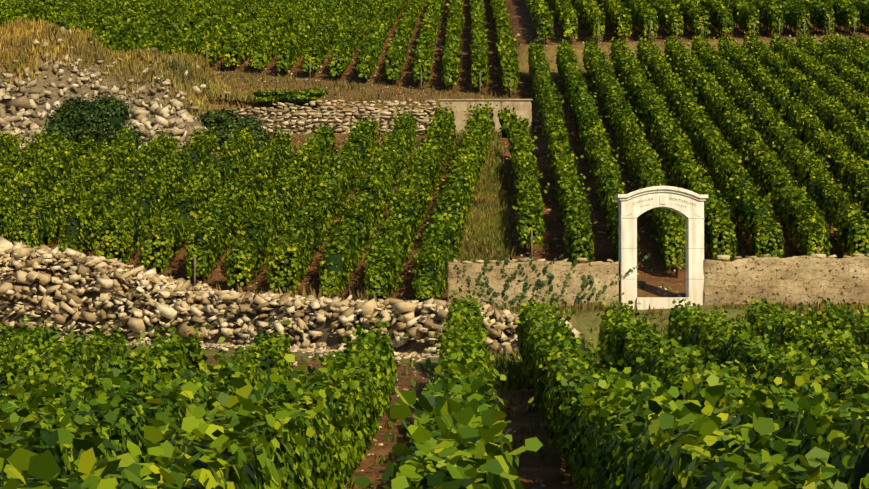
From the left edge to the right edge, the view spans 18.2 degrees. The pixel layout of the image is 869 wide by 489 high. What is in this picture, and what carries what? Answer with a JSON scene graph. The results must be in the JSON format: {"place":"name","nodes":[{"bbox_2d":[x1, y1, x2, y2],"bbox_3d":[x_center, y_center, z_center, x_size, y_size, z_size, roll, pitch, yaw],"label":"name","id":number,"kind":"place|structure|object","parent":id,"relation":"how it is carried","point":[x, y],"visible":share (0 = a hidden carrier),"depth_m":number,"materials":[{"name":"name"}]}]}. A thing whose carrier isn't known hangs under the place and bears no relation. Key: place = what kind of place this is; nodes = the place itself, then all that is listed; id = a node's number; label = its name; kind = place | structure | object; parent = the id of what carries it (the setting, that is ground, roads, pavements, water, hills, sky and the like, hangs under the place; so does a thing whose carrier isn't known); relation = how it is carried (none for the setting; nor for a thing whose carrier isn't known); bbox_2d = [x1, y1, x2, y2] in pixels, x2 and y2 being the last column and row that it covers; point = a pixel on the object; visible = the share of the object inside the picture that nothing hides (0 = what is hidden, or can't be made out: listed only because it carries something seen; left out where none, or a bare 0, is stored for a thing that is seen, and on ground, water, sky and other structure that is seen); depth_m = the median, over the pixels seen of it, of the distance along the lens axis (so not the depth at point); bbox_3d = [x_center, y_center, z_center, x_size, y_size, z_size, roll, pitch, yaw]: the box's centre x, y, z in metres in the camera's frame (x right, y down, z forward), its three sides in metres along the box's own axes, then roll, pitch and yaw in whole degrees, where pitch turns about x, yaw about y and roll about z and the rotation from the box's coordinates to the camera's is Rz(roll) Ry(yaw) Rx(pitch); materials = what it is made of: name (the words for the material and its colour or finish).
{"place":"outdoors","nodes":[
{"label":"outdoors","id":0,"kind":"place"},
{"bbox_2d":[0,0,868,488],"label":"hillside ground","id":1,"kind":"structure","parent":0,"point":[520,20],"depth_m":82.97,"materials":[{"name":"brown soil"}]},
{"bbox_2d":[37,85,145,151],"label":"bush","id":2,"kind":"object","parent":1,"relation":"on","point":[67,114],"depth_m":88.03,"materials":[{"name":"green plant"}]},
{"bbox_2d":[0,26,256,150],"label":"heap stones","id":3,"kind":"object","parent":1,"relation":"on","point":[23,105],"visible":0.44,"depth_m":91.62,"materials":[{"name":"beige stone"}]},
{"bbox_2d":[0,16,296,135],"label":"dry grass","id":4,"kind":"structure","parent":1,"relation":"on","point":[78,38],"depth_m":94.76,"materials":[{"name":"plant"}]},
{"bbox_2d":[23,154,407,285],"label":"vines","id":5,"kind":"object","parent":1,"relation":"on","point":[194,262],"visible":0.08,"depth_m":65.56,"materials":[{"name":"brown wood"}]},
{"bbox_2d":[199,103,272,151],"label":"bush","id":6,"kind":"object","parent":1,"relation":"on","point":[241,122],"depth_m":88.99,"materials":[{"name":"green plant"}]},
{"bbox_2d":[2,0,492,15],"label":"vines","id":7,"kind":"object","parent":1,"relation":"on","point":[402,3],"depth_m":154.93,"materials":[{"name":"green plant"}]},
{"bbox_2d":[0,102,497,300],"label":"vines","id":8,"kind":"object","parent":1,"relation":"on","point":[462,166],"depth_m":72.05,"materials":[{"name":"green plant"}]},
{"bbox_2d":[0,0,519,96],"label":"vines","id":9,"kind":"object","parent":1,"relation":"on","point":[349,31],"depth_m":124.52,"materials":[{"name":"green plant"}]},
{"bbox_2d":[0,27,536,153],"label":"dry grass","id":10,"kind":"structure","parent":1,"relation":"on","point":[330,83],"depth_m":107.22,"materials":[{"name":"brown plant"}]},
{"bbox_2d":[250,86,329,105],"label":"wall top bush","id":11,"kind":"object","parent":1,"relation":"on","point":[306,92],"depth_m":93.73,"materials":[{"name":"green plant"}]},
{"bbox_2d":[0,254,584,356],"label":"rubble wall","id":12,"kind":"structure","parent":1,"relation":"on","point":[410,346],"depth_m":61.95,"materials":[{"name":"grey stone"}]},
{"bbox_2d":[215,283,376,301],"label":"dry grass","id":13,"kind":"structure","parent":1,"relation":"on","point":[304,294],"depth_m":61.55,"materials":[{"name":"beige plant"}]},
{"bbox_2d":[0,236,597,361],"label":"rubble wall stones","id":14,"kind":"object","parent":1,"relation":"on","point":[347,311],"visible":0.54,"depth_m":61.60,"materials":[{"name":"beige stone"}]},
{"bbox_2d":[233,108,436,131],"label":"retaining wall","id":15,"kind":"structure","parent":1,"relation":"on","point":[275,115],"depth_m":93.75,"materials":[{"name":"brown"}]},
{"bbox_2d":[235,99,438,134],"bbox_3d":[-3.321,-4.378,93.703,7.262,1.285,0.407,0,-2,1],"label":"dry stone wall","id":16,"kind":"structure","parent":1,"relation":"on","point":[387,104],"depth_m":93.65,"materials":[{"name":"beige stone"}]},
{"bbox_2d":[199,42,510,98],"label":"vine posts","id":17,"kind":"object","parent":1,"relation":"on","point":[421,74],"visible":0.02,"depth_m":108.22,"materials":[{"name":"brown wood"}]},
{"bbox_2d":[0,286,868,488],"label":"vines","id":18,"kind":"object","parent":1,"relation":"on","point":[454,431],"depth_m":21.18,"materials":[{"name":"green plant"}]},
{"bbox_2d":[51,29,865,482],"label":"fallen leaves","id":19,"kind":"object","parent":1,"relation":"on","point":[521,253],"visible":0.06,"depth_m":71.22,"materials":[{"name":"brown plant"}]},
{"bbox_2d":[85,27,868,488],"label":"floor pebbles","id":20,"kind":"object","parent":1,"relation":"on","point":[505,193],"visible":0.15,"depth_m":90.45,"materials":[{"name":"stone"}]},
{"bbox_2d":[101,29,860,488],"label":"floor weeds","id":21,"kind":"object","parent":1,"relation":"on","point":[403,427],"visible":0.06,"depth_m":66.66,"materials":[{"name":"green plant"}]},
{"bbox_2d":[447,129,515,279],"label":"grass strip","id":22,"kind":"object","parent":1,"relation":"on","point":[497,223],"depth_m":74.79,"materials":[{"name":"green plant"}]},
{"bbox_2d":[438,99,532,133],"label":"concrete retaining wall","id":23,"kind":"structure","parent":1,"relation":"on","point":[521,109],"depth_m":93.51,"materials":[{"name":"beige concrete"}]},
{"bbox_2d":[497,103,517,137],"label":"grapevine","id":24,"kind":"object","parent":1,"relation":"on","point":[506,113],"depth_m":92.46,"materials":[{"name":"green plant"}]},
{"bbox_2d":[437,305,604,389],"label":"headland grass","id":25,"kind":"structure","parent":1,"relation":"on","point":[506,365],"depth_m":49.99,"materials":[{"name":"green plant"}]},
{"bbox_2d":[448,260,618,307],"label":"arch wall","id":26,"kind":"structure","parent":1,"relation":"on","point":[601,273],"depth_m":63.30,"materials":[{"name":"beige stone"}]},
{"bbox_2d":[455,253,650,308],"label":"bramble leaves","id":27,"kind":"object","parent":1,"relation":"on","point":[541,284],"visible":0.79,"depth_m":63.23,"materials":[{"name":"green plant"}]},
{"bbox_2d":[316,298,868,371],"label":"grass verge","id":28,"kind":"structure","parent":1,"relation":"on","point":[587,307],"depth_m":60.18,"materials":[{"name":"green plant"}]},
{"bbox_2d":[614,186,707,309],"bbox_3d":[5.318,0.295,63.898,2.140,3.310,0.820,0,-2,-5],"label":"stone archway","id":29,"kind":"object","parent":1,"relation":"on","point":[660,195],"depth_m":63.61,"materials":[{"name":"white stone"}]},
{"bbox_2d":[627,197,699,216],"bbox_3d":[5.339,-0.874,63.625,1.776,0.456,0.001,0,-2,-5],"label":"carved lettering","id":30,"kind":"object","parent":29,"relation":"attached to","point":[669,199],"visible":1,"depth_m":63.64,"materials":[{"name":"brown"}]},
{"bbox_2d":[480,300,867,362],"bbox_3d":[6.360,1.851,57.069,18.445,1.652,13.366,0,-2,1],"label":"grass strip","id":31,"kind":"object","parent":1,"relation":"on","point":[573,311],"depth_m":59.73,"materials":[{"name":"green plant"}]},
{"bbox_2d":[531,101,819,255],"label":"vine posts","id":32,"kind":"object","parent":1,"relation":"on","point":[818,249],"depth_m":69.51,"materials":[{"name":"brown wood"}]},
{"bbox_2d":[507,30,868,277],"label":"vines","id":33,"kind":"object","parent":1,"relation":"on","point":[562,153],"depth_m":83.56,"materials":[{"name":"green plant"}]},
{"bbox_2d":[525,0,868,44],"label":"vines","id":34,"kind":"object","parent":1,"relation":"on","point":[540,14],"depth_m":122.48,"materials":[{"name":"green plant"}]},
{"bbox_2d":[568,16,854,43],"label":"posts","id":35,"kind":"object","parent":1,"relation":"on","point":[753,29],"visible":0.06,"depth_m":120.53,"materials":[{"name":"brown wood"}]},
{"bbox_2d":[704,256,868,305],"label":"arch wall","id":36,"kind":"structure","parent":1,"relation":"on","point":[799,279],"depth_m":63.78,"materials":[{"name":"beige stone"}]},
{"bbox_2d":[453,253,868,263],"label":"arch wall capstones","id":37,"kind":"object","parent":36,"relation":"on","point":[727,257],"visible":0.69,"depth_m":63.75,"materials":[{"name":"stone"}]}
]}

